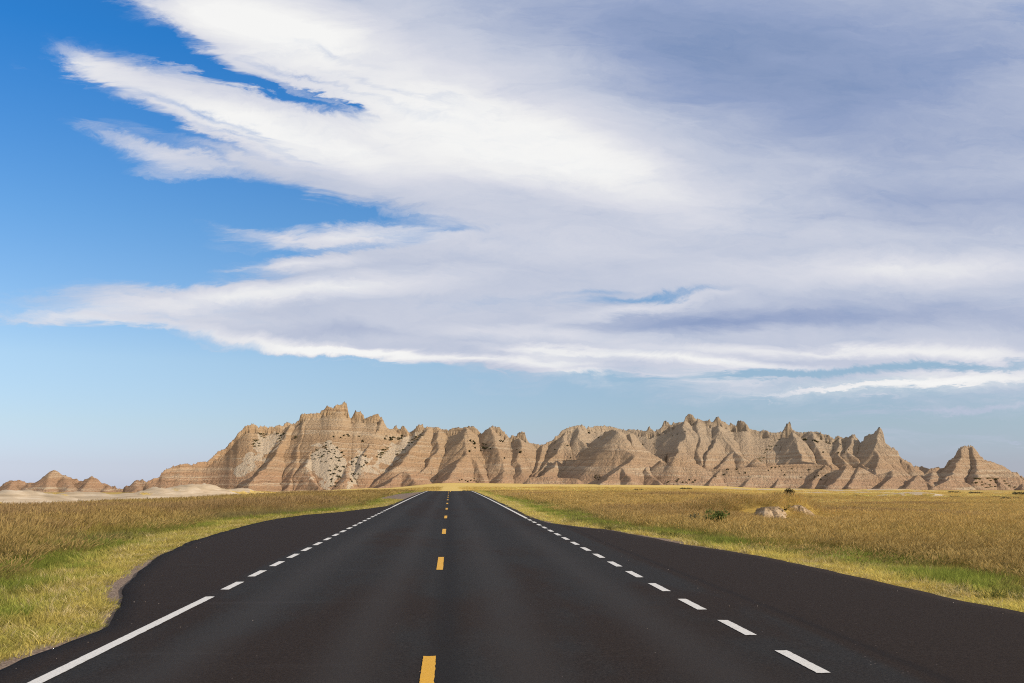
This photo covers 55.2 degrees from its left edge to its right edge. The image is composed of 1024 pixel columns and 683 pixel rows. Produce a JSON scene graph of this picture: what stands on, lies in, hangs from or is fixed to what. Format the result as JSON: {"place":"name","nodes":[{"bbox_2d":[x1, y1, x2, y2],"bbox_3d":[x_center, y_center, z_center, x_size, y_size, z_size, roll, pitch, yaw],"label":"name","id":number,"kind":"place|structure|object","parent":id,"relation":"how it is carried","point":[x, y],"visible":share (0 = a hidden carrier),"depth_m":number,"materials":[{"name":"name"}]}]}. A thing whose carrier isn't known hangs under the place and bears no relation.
{"place":"outdoors","nodes":[
{"label":"outdoors","id":0,"kind":"place"},
{"bbox_2d":[0,470,146,492],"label":"hills","id":1,"kind":"structure","parent":0,"point":[53,481],"depth_m":1124.82,"materials":[{"name":"beige stone"}]},
{"bbox_2d":[0,491,1023,682],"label":"road","id":2,"kind":"structure","parent":0,"point":[371,595],"depth_m":12.43,"materials":[{"name":"black asphalt"}]},
{"bbox_2d":[0,483,1023,669],"bbox_3d":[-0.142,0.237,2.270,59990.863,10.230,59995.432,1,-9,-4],"label":"ground","id":3,"kind":"structure","parent":0,"point":[28,496],"depth_m":307.13,"materials":[{"name":"beige soil"}]},
{"bbox_2d":[0,486,1023,600],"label":"prairie grass","id":4,"kind":"structure","parent":3,"relation":"on","point":[983,530],"depth_m":37.70,"materials":[{"name":"plant"}]},
{"bbox_2d":[0,490,1023,662],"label":"verge grass","id":5,"kind":"structure","parent":3,"relation":"on","point":[42,583],"depth_m":17.97,"materials":[{"name":"plant"}]},
{"bbox_2d":[683,513,706,520],"bbox_3d":[7.039,6.852,37.471,0.946,0.690,0.712,-3,-9,19],"label":"green shrub","id":6,"kind":"object","parent":3,"relation":"on","point":[694,515],"visible":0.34,"depth_m":37.44,"materials":[{"name":"green plant"}]},
{"bbox_2d":[703,508,729,523],"bbox_3d":[7.458,6.555,35.908,1.032,0.905,0.849,3,-9,-21],"label":"green shrub","id":7,"kind":"object","parent":3,"relation":"on","point":[716,514],"visible":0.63,"depth_m":35.82,"materials":[{"name":"green plant"}]},
{"bbox_2d":[755,506,786,518],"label":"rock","id":8,"kind":"structure","parent":3,"relation":"on","point":[770,511],"depth_m":46.38,"materials":[{"name":"beige stone"}]},
{"bbox_2d":[783,488,794,494],"bbox_3d":[15.605,8.710,55.215,0.810,0.937,1.451,-1,-9,7],"label":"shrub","id":9,"kind":"object","parent":3,"relation":"on","point":[787,490],"visible":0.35,"depth_m":55.16,"materials":[{"name":"green plant"}]},
{"bbox_2d":[790,505,813,515],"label":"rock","id":10,"kind":"structure","parent":3,"relation":"on","point":[804,509],"depth_m":51.47,"materials":[{"name":"beige stone"}]},
{"bbox_2d":[0,0,1023,488],"label":"sky","id":11,"kind":"structure","parent":0,"point":[540,219],"materials":[{"name":"blue"}]},
{"bbox_2d":[142,401,975,491],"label":"mountains","id":12,"kind":"structure","parent":0,"point":[701,452],"depth_m":777.66,"materials":[{"name":"beige stone"}]},
{"bbox_2d":[922,445,1023,489],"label":"hills","id":13,"kind":"structure","parent":0,"point":[967,464],"depth_m":726.34,"materials":[{"name":"beige stone"}]}
]}

